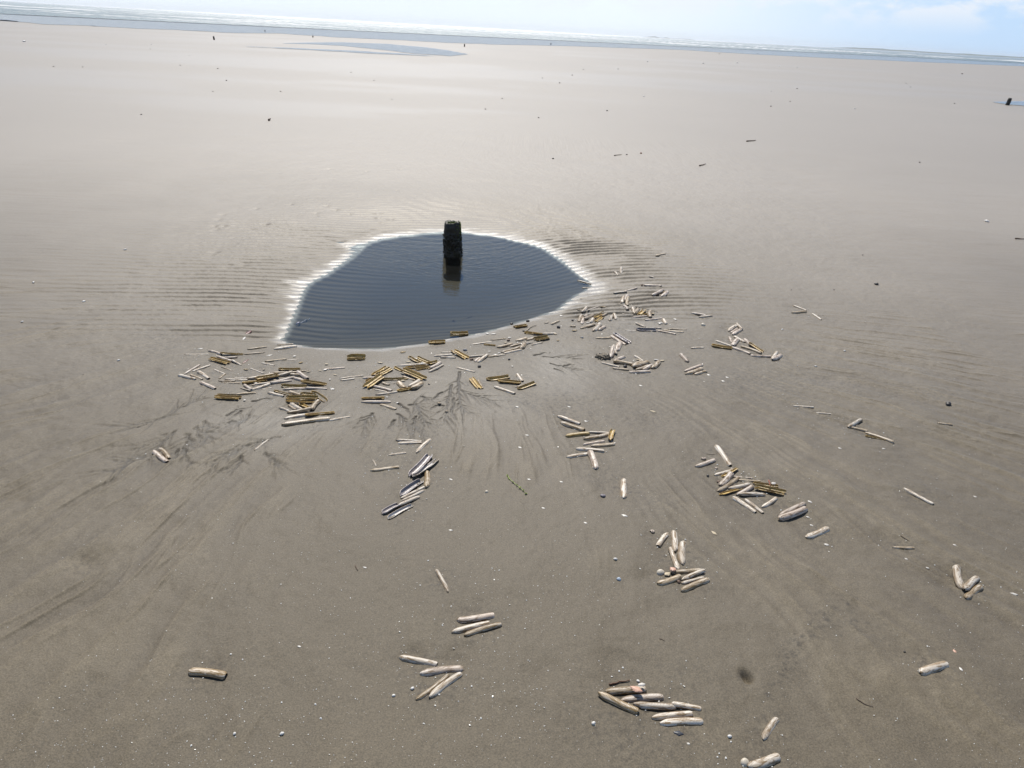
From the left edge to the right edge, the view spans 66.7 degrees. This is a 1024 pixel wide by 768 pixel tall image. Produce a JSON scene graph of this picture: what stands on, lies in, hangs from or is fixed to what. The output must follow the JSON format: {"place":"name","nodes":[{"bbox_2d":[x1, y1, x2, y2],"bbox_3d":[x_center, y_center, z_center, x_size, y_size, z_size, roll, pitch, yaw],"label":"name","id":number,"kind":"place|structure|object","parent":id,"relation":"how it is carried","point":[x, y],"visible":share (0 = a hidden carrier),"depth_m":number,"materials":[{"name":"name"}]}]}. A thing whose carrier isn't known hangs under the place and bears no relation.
{"place":"outdoors","nodes":[
{"label":"outdoors","id":0,"kind":"place"},
{"bbox_2d":[0,14,1023,767],"bbox_3d":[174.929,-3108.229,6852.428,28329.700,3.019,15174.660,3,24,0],"label":"sand","id":1,"kind":"structure","parent":0,"point":[200,202],"depth_m":3.65,"materials":[{"name":"beige sand"}]},
{"bbox_2d":[152,450,168,462],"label":"razor shell","id":2,"kind":"object","parent":1,"relation":"on","point":[160,457],"visible":1,"depth_m":3.06},
{"bbox_2d":[158,447,170,458],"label":"razor shell","id":3,"kind":"object","parent":1,"relation":"on","point":[165,453],"visible":0.99,"depth_m":3.10},
{"bbox_2d":[188,667,227,678],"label":"razor shell","id":4,"kind":"object","parent":1,"relation":"on","point":[210,672],"visible":1,"depth_m":2.07},
{"bbox_2d":[209,357,230,363],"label":"paired razor shell","id":5,"kind":"object","parent":1,"relation":"on","point":[219,360],"visible":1,"depth_m":3.95,"materials":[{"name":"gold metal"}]},
{"bbox_2d":[214,395,241,399],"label":"paired razor shell","id":6,"kind":"object","parent":1,"relation":"on","point":[235,397],"visible":1,"depth_m":3.56,"materials":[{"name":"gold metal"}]},
{"bbox_2d":[255,373,278,379],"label":"paired razor shell","id":7,"kind":"object","parent":1,"relation":"on","point":[266,376],"visible":1,"depth_m":3.80,"materials":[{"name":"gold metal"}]},
{"bbox_2d":[281,383,306,387],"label":"razor shell","id":8,"kind":"object","parent":1,"relation":"on","point":[293,385],"visible":1,"depth_m":3.73,"materials":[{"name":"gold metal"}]},
{"bbox_2d":[284,413,306,419],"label":"razor shell","id":9,"kind":"object","parent":1,"relation":"on","point":[295,416],"visible":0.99,"depth_m":3.43},
{"bbox_2d":[287,407,310,413],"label":"razor shell","id":10,"kind":"object","parent":1,"relation":"on","point":[299,410],"visible":1,"depth_m":3.47},
{"bbox_2d":[286,395,317,399],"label":"paired razor shell","id":11,"kind":"object","parent":1,"relation":"on","point":[302,397],"visible":1,"depth_m":3.61,"materials":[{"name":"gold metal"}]},
{"bbox_2d":[281,417,329,425],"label":"razor shell","id":12,"kind":"object","parent":1,"relation":"on","point":[304,421],"visible":1,"depth_m":3.38},
{"bbox_2d":[300,380,326,385],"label":"paired razor shell","id":13,"kind":"object","parent":1,"relation":"on","point":[314,382],"visible":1,"depth_m":3.76,"materials":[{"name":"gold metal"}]},
{"bbox_2d":[310,399,320,410],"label":"razor shell","id":14,"kind":"object","parent":1,"relation":"on","point":[315,404],"visible":1,"depth_m":3.54},
{"bbox_2d":[305,411,334,415],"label":"razor shell","id":15,"kind":"object","parent":1,"relation":"on","point":[315,414],"visible":1,"depth_m":3.46,"materials":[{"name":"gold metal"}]},
{"bbox_2d":[249,46,430,55],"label":"tide pool","id":16,"kind":"structure","parent":1,"relation":"on","point":[350,51],"depth_m":43.47,"materials":[{"name":"liquid"}]},
{"bbox_2d":[347,354,365,359],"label":"paired razor shell","id":17,"kind":"object","parent":1,"relation":"on","point":[356,356],"visible":1,"depth_m":4.09,"materials":[{"name":"gold"}]},
{"bbox_2d":[362,373,384,387],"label":"paired razor shell","id":18,"kind":"object","parent":1,"relation":"on","point":[374,380],"visible":1,"depth_m":3.81,"materials":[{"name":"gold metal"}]},
{"bbox_2d":[361,400,390,403],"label":"razor shell","id":19,"kind":"object","parent":1,"relation":"on","point":[375,401],"visible":1,"depth_m":3.60},
{"bbox_2d":[291,42,464,55],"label":"tide pool","id":20,"kind":"structure","parent":1,"relation":"on","point":[405,48],"depth_m":53.58,"materials":[{"name":"liquid"}]},
{"bbox_2d":[370,466,398,471],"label":"razor shell","id":21,"kind":"object","parent":1,"relation":"on","point":[383,469],"visible":1,"depth_m":3.06},
{"bbox_2d":[376,366,392,374],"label":"paired razor shell","id":22,"kind":"object","parent":1,"relation":"on","point":[385,370],"visible":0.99,"depth_m":3.94,"materials":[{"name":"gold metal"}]},
{"bbox_2d":[381,503,400,513],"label":"razor shell","id":23,"kind":"object","parent":1,"relation":"on","point":[390,507],"visible":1,"depth_m":2.82},
{"bbox_2d":[382,377,406,379],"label":"razor shell","id":24,"kind":"object","parent":1,"relation":"on","point":[393,378],"visible":1,"depth_m":3.86,"materials":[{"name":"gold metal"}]},
{"bbox_2d":[388,504,412,518],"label":"razor shell","id":25,"kind":"object","parent":1,"relation":"on","point":[399,510],"visible":1,"depth_m":2.81},
{"bbox_2d":[398,496,419,505],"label":"razor shell","id":26,"kind":"object","parent":1,"relation":"on","point":[409,500],"visible":1,"depth_m":2.87},
{"bbox_2d":[398,441,421,444],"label":"razor shell","id":27,"kind":"object","parent":1,"relation":"on","point":[411,442],"visible":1,"depth_m":3.26},
{"bbox_2d":[400,479,423,495],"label":"razor shell","id":28,"kind":"object","parent":1,"relation":"on","point":[408,488],"visible":1,"depth_m":2.96},
{"bbox_2d":[400,486,424,498],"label":"razor shell","id":29,"kind":"object","parent":1,"relation":"on","point":[412,492],"visible":1,"depth_m":2.93},
{"bbox_2d":[401,490,424,500],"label":"razor shell","id":30,"kind":"object","parent":1,"relation":"on","point":[414,494],"visible":0.98,"depth_m":2.91},
{"bbox_2d":[400,367,426,379],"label":"paired razor shell","id":31,"kind":"object","parent":1,"relation":"on","point":[410,372],"visible":1,"depth_m":3.90,"materials":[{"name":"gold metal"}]},
{"bbox_2d":[410,381,423,389],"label":"razor shell","id":32,"kind":"object","parent":1,"relation":"on","point":[418,385],"visible":1,"depth_m":3.76},
{"bbox_2d":[399,655,437,666],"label":"razor shell","id":33,"kind":"object","parent":1,"relation":"on","point":[413,659],"visible":1,"depth_m":2.16},
{"bbox_2d":[408,453,431,475],"bbox_3d":[-0.363,0.324,3.097,0.039,0.015,0.167,6,26,23],"label":"razor shell","id":34,"kind":"object","parent":1,"relation":"on","point":[421,463],"visible":1,"depth_m":3.10},
{"bbox_2d":[416,438,430,452],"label":"razor shell","id":35,"kind":"object","parent":1,"relation":"on","point":[422,446],"visible":1,"depth_m":3.24},
{"bbox_2d":[412,458,438,476],"bbox_3d":[-0.341,0.332,3.083,0.027,0.010,0.166,3,20,31],"label":"razor shell","id":36,"kind":"object","parent":1,"relation":"on","point":[427,466],"visible":1,"depth_m":3.08},
{"bbox_2d":[424,470,430,487],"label":"razor shell","id":37,"kind":"object","parent":1,"relation":"on","point":[427,479],"visible":1,"depth_m":3.01},
{"bbox_2d":[416,674,448,700],"bbox_3d":[-0.211,0.807,2.073,0.017,0.008,0.123,18,26,35],"label":"razor shell","id":38,"kind":"object","parent":1,"relation":"on","point":[425,693],"visible":1,"depth_m":2.06},
{"bbox_2d":[428,340,445,343],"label":"paired razor shell","id":39,"kind":"object","parent":1,"relation":"on","point":[436,341],"visible":1,"depth_m":4.38,"materials":[{"name":"gold"}]},
{"bbox_2d":[420,665,463,675],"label":"razor shell","id":40,"kind":"object","parent":1,"relation":"on","point":[433,671],"visible":1,"depth_m":2.13},
{"bbox_2d":[435,569,448,591],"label":"razor shell","id":41,"kind":"object","parent":1,"relation":"on","point":[441,579],"visible":1,"depth_m":2.47},
{"bbox_2d":[429,672,462,698],"bbox_3d":[-0.180,0.803,2.081,0.025,0.011,0.119,15,25,38],"label":"razor shell","id":42,"kind":"object","parent":1,"relation":"on","point":[440,688],"visible":1,"depth_m":2.08},
{"bbox_2d":[443,220,462,273],"bbox_3d":[-0.461,-0.987,6.082,0.162,0.580,0.147,-3,26,-6],"label":"wooden stump","id":43,"kind":"object","parent":1,"relation":"on","point":[452,246],"visible":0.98,"depth_m":5.99,"materials":[{"name":"brown wood"}]},
{"bbox_2d":[450,331,467,334],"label":"razor shell","id":44,"kind":"object","parent":1,"relation":"on","point":[459,332],"visible":1,"depth_m":4.55,"materials":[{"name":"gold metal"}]},
{"bbox_2d":[451,349,468,358],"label":"paired razor shell","id":45,"kind":"object","parent":1,"relation":"on","point":[460,354],"visible":1,"depth_m":4.18,"materials":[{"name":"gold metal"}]},
{"bbox_2d":[451,621,489,633],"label":"razor shell","id":46,"kind":"object","parent":1,"relation":"on","point":[461,629],"visible":1,"depth_m":2.28},
{"bbox_2d":[469,377,481,388],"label":"paired razor shell","id":47,"kind":"object","parent":1,"relation":"on","point":[474,381],"visible":1,"depth_m":3.83,"materials":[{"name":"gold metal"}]},
{"bbox_2d":[457,612,494,623],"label":"razor shell","id":48,"kind":"object","parent":1,"relation":"on","point":[475,618],"visible":1,"depth_m":2.32},
{"bbox_2d":[464,622,501,636],"bbox_3d":[-0.087,0.717,2.280,0.119,0.010,0.024,-9,18,-26],"label":"razor shell","id":49,"kind":"object","parent":1,"relation":"on","point":[469,633],"visible":1,"depth_m":2.27},
{"bbox_2d":[486,374,509,380],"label":"razor shell","id":50,"kind":"object","parent":1,"relation":"on","point":[495,378],"visible":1,"depth_m":3.90,"materials":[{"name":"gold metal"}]},
{"bbox_2d":[494,386,515,394],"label":"razor shell","id":51,"kind":"object","parent":1,"relation":"on","point":[503,389],"visible":1,"depth_m":3.76},
{"bbox_2d":[497,379,520,383],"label":"paired razor shell","id":52,"kind":"object","parent":1,"relation":"on","point":[509,381],"visible":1,"depth_m":3.88,"materials":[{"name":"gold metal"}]},
{"bbox_2d":[1,289,1022,767],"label":"shell grit","id":53,"kind":"object","parent":1,"relation":"on","point":[475,583],"visible":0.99,"depth_m":2.38,"materials":[{"name":"white"}]},
{"bbox_2d":[517,381,535,388],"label":"razor shell","id":54,"kind":"object","parent":1,"relation":"on","point":[529,384],"visible":1,"depth_m":3.83,"materials":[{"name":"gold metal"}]},
{"bbox_2d":[533,334,549,340],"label":"paired razor shell","id":55,"kind":"object","parent":1,"relation":"on","point":[541,337],"visible":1,"depth_m":4.46,"materials":[{"name":"gold"}]},
{"bbox_2d":[557,415,580,424],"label":"razor shell","id":56,"kind":"object","parent":1,"relation":"on","point":[570,420],"visible":1,"depth_m":3.51},
{"bbox_2d":[560,421,584,431],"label":"razor shell","id":57,"kind":"object","parent":1,"relation":"on","point":[572,426],"visible":1,"depth_m":3.46},
{"bbox_2d":[567,452,587,457],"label":"razor shell","id":58,"kind":"object","parent":1,"relation":"on","point":[578,455],"visible":1,"depth_m":3.23},
{"bbox_2d":[566,432,589,437],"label":"razor shell","id":59,"kind":"object","parent":1,"relation":"on","point":[575,434],"visible":0.99,"depth_m":3.40,"materials":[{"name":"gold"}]},
{"bbox_2d":[576,447,603,452],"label":"razor shell","id":60,"kind":"object","parent":1,"relation":"on","point":[587,449],"visible":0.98,"depth_m":3.28},
{"bbox_2d":[587,450,598,469],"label":"razor shell","id":61,"kind":"object","parent":1,"relation":"on","point":[593,459],"visible":1,"depth_m":3.19},
{"bbox_2d":[584,432,610,439],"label":"razor shell","id":62,"kind":"object","parent":1,"relation":"on","point":[599,436],"visible":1,"depth_m":3.38},
{"bbox_2d":[595,353,610,359],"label":"shell","id":63,"kind":"object","parent":1,"relation":"on","point":[601,356],"visible":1,"depth_m":4.24,"materials":[{"name":"grey"}]},
{"bbox_2d":[591,442,614,447],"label":"razor shell","id":64,"kind":"object","parent":1,"relation":"on","point":[604,445],"visible":1,"depth_m":3.31},
{"bbox_2d":[598,692,638,714],"bbox_3d":[0.279,0.837,2.049,0.114,0.011,0.023,17,35,24],"label":"razor shell","id":65,"kind":"object","parent":1,"relation":"on","point":[617,702],"visible":1,"depth_m":2.04},
{"bbox_2d":[613,332,630,343],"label":"razor shell","id":66,"kind":"object","parent":1,"relation":"on","point":[619,336],"visible":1,"depth_m":4.51},
{"bbox_2d":[613,360,632,364],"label":"razor shell","id":67,"kind":"object","parent":1,"relation":"on","point":[622,362],"visible":1,"depth_m":4.17},
{"bbox_2d":[620,478,626,498],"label":"razor shell","id":68,"kind":"object","parent":1,"relation":"on","point":[623,488],"visible":1,"depth_m":3.01},
{"bbox_2d":[605,686,646,694],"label":"razor shell","id":69,"kind":"object","parent":1,"relation":"on","point":[619,690],"visible":0.9,"depth_m":2.09},
{"bbox_2d":[629,370,650,373],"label":"razor shell","id":70,"kind":"object","parent":1,"relation":"on","point":[641,371],"visible":1,"depth_m":4.07},
{"bbox_2d":[632,360,649,366],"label":"razor shell","id":71,"kind":"object","parent":1,"relation":"on","point":[643,363],"visible":1,"depth_m":4.16},
{"bbox_2d":[621,693,663,702],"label":"razor shell","id":72,"kind":"object","parent":1,"relation":"on","point":[650,697],"visible":0.99,"depth_m":2.07},
{"bbox_2d":[636,327,655,331],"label":"razor shell","id":73,"kind":"object","parent":1,"relation":"on","point":[644,329],"visible":1,"depth_m":4.70},
{"bbox_2d":[633,701,675,709],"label":"razor shell","id":74,"kind":"object","parent":1,"relation":"on","point":[653,706],"visible":1,"depth_m":2.04},
{"bbox_2d":[656,532,668,546],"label":"razor shell","id":75,"kind":"object","parent":1,"relation":"on","point":[663,538],"visible":1,"depth_m":2.73},
{"bbox_2d":[657,574,681,585],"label":"razor shell","id":76,"kind":"object","parent":1,"relation":"on","point":[670,580],"visible":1,"depth_m":2.52},
{"bbox_2d":[651,711,692,719],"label":"razor shell","id":77,"kind":"object","parent":1,"relation":"on","point":[668,715],"visible":1,"depth_m":2.02},
{"bbox_2d":[668,547,679,568],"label":"razor shell","id":78,"kind":"object","parent":1,"relation":"on","point":[673,558],"visible":1,"depth_m":2.63},
{"bbox_2d":[670,530,678,551],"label":"razor shell","id":79,"kind":"object","parent":1,"relation":"on","point":[674,541],"visible":1,"depth_m":2.72},
{"bbox_2d":[660,717,702,726],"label":"razor shell","id":80,"kind":"object","parent":1,"relation":"on","point":[669,722],"visible":1,"depth_m":2.00},
{"bbox_2d":[677,541,686,564],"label":"razor shell","id":81,"kind":"object","parent":1,"relation":"on","point":[681,556],"visible":1,"depth_m":2.66},
{"bbox_2d":[671,568,699,573],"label":"razor shell","id":82,"kind":"object","parent":1,"relation":"on","point":[682,571],"visible":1,"depth_m":2.57},
{"bbox_2d":[671,701,700,710],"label":"razor shell","id":83,"kind":"object","parent":1,"relation":"on","point":[676,704],"visible":1,"depth_m":2.04},
{"bbox_2d":[681,576,703,584],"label":"razor shell","id":84,"kind":"object","parent":1,"relation":"on","point":[689,581],"visible":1,"depth_m":2.52},
{"bbox_2d":[681,569,705,580],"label":"razor shell","id":85,"kind":"object","parent":1,"relation":"on","point":[692,574],"visible":1,"depth_m":2.55},
{"bbox_2d":[685,367,703,374],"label":"razor shell","id":86,"kind":"object","parent":1,"relation":"on","point":[691,372],"visible":1,"depth_m":4.11},
{"bbox_2d":[681,577,709,591],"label":"razor shell","id":87,"kind":"object","parent":1,"relation":"on","point":[694,584],"visible":1,"depth_m":2.50},
{"bbox_2d":[695,458,715,467],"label":"razor shell","id":88,"kind":"object","parent":1,"relation":"on","point":[708,462],"visible":1,"depth_m":3.21},
{"bbox_2d":[711,344,731,349],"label":"razor shell","id":89,"kind":"object","parent":1,"relation":"on","point":[722,346],"visible":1,"depth_m":4.48,"materials":[{"name":"gold"}]},
{"bbox_2d":[714,444,731,465],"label":"razor shell","id":90,"kind":"object","parent":1,"relation":"on","point":[720,451],"visible":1,"depth_m":3.29},
{"bbox_2d":[718,471,733,486],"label":"razor shell","id":91,"kind":"object","parent":1,"relation":"on","point":[728,477],"visible":1,"depth_m":3.11},
{"bbox_2d":[717,476,739,491],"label":"razor shell","id":92,"kind":"object","parent":1,"relation":"on","point":[727,485],"visible":1,"depth_m":3.07},
{"bbox_2d":[728,482,749,489],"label":"razor shell","id":93,"kind":"object","parent":1,"relation":"on","point":[744,485],"visible":1,"depth_m":3.07},
{"bbox_2d":[732,496,756,512],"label":"razor shell","id":94,"kind":"object","parent":1,"relation":"on","point":[743,503],"visible":1,"depth_m":2.96},
{"bbox_2d":[736,485,753,495],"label":"razor shell","id":95,"kind":"object","parent":1,"relation":"on","point":[749,488],"visible":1,"depth_m":3.04},
{"bbox_2d":[740,346,761,353],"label":"razor shell","id":96,"kind":"object","parent":1,"relation":"on","point":[752,349],"visible":1,"depth_m":4.47},
{"bbox_2d":[739,492,765,496],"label":"razor shell","id":97,"kind":"object","parent":1,"relation":"on","point":[752,494],"visible":1,"depth_m":3.01},
{"bbox_2d":[744,499,763,513],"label":"razor shell","id":98,"kind":"object","parent":1,"relation":"on","point":[758,509],"visible":1,"depth_m":2.95},
{"bbox_2d":[747,753,780,767],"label":"razor shell","id":99,"kind":"object","parent":1,"relation":"on","point":[772,759],"visible":1,"depth_m":1.90},
{"bbox_2d":[753,481,777,487],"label":"razor shell","id":100,"kind":"object","parent":1,"relation":"on","point":[763,483],"visible":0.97,"depth_m":3.08,"materials":[{"name":"gold"}]},
{"bbox_2d":[761,717,778,739],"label":"razor shell","id":101,"kind":"object","parent":1,"relation":"on","point":[770,727],"visible":1,"depth_m":1.99},
{"bbox_2d":[762,497,777,507],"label":"razor shell","id":102,"kind":"object","parent":1,"relation":"on","point":[771,502],"visible":1,"depth_m":2.96},
{"bbox_2d":[755,484,785,494],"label":"paired razor shell","id":103,"kind":"object","parent":1,"relation":"on","point":[762,487],"visible":1,"depth_m":3.04,"materials":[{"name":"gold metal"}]},
{"bbox_2d":[778,502,807,520],"bbox_3d":[1.048,0.477,2.910,0.164,0.022,0.050,-16,25,-27],"label":"paired razor shell","id":104,"kind":"object","parent":1,"relation":"on","point":[798,509],"visible":1,"depth_m":2.90,"materials":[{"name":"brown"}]},
{"bbox_2d":[805,526,829,538],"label":"razor shell","id":105,"kind":"object","parent":1,"relation":"on","point":[818,532],"visible":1,"depth_m":2.80},
{"bbox_2d":[847,418,862,427],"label":"razor shell","id":106,"kind":"object","parent":1,"relation":"on","point":[854,423],"visible":1,"depth_m":3.64},
{"bbox_2d":[865,432,893,442],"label":"razor shell","id":107,"kind":"object","parent":1,"relation":"on","point":[881,437],"visible":1,"depth_m":3.53},
{"bbox_2d":[903,488,933,504],"bbox_3d":[1.601,0.441,3.068,0.020,0.010,0.130,-18,31,-24],"label":"razor shell","id":108,"kind":"object","parent":1,"relation":"on","point":[916,495],"visible":1,"depth_m":3.06},
{"bbox_2d":[918,661,948,675],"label":"razor shell","id":109,"kind":"object","parent":1,"relation":"on","point":[932,668],"visible":1,"depth_m":2.20},
{"bbox_2d":[952,564,964,590],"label":"razor shell","id":110,"kind":"object","parent":1,"relation":"on","point":[957,576],"visible":1,"depth_m":2.60},
{"bbox_2d":[962,576,979,590],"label":"razor shell","id":111,"kind":"object","parent":1,"relation":"on","point":[969,584],"visible":1,"depth_m":2.56},
{"bbox_2d":[963,584,983,599],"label":"razor shell","id":112,"kind":"object","parent":1,"relation":"on","point":[975,589],"visible":1,"depth_m":2.54},
{"bbox_2d":[0,1,1023,62],"bbox_3d":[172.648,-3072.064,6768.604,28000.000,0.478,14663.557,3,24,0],"label":"sea","id":113,"kind":"structure","parent":0,"point":[39,9],"depth_m":275.01,"materials":[{"name":"liquid"}]},
{"bbox_2d":[0,14,1023,65],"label":"wet shore","id":114,"kind":"structure","parent":0,"point":[201,27],"depth_m":106.88,"materials":[{"name":"sand"}]},
{"bbox_2d":[0,0,1023,56],"label":"sky","id":115,"kind":"structure","parent":0,"point":[982,27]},
{"bbox_2d":[830,47,1023,57],"bbox_3d":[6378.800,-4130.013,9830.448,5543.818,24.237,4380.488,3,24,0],"label":"hills","id":116,"kind":"structure","parent":0,"point":[928,52],"depth_m":9541.10,"materials":[{"name":"grey"}]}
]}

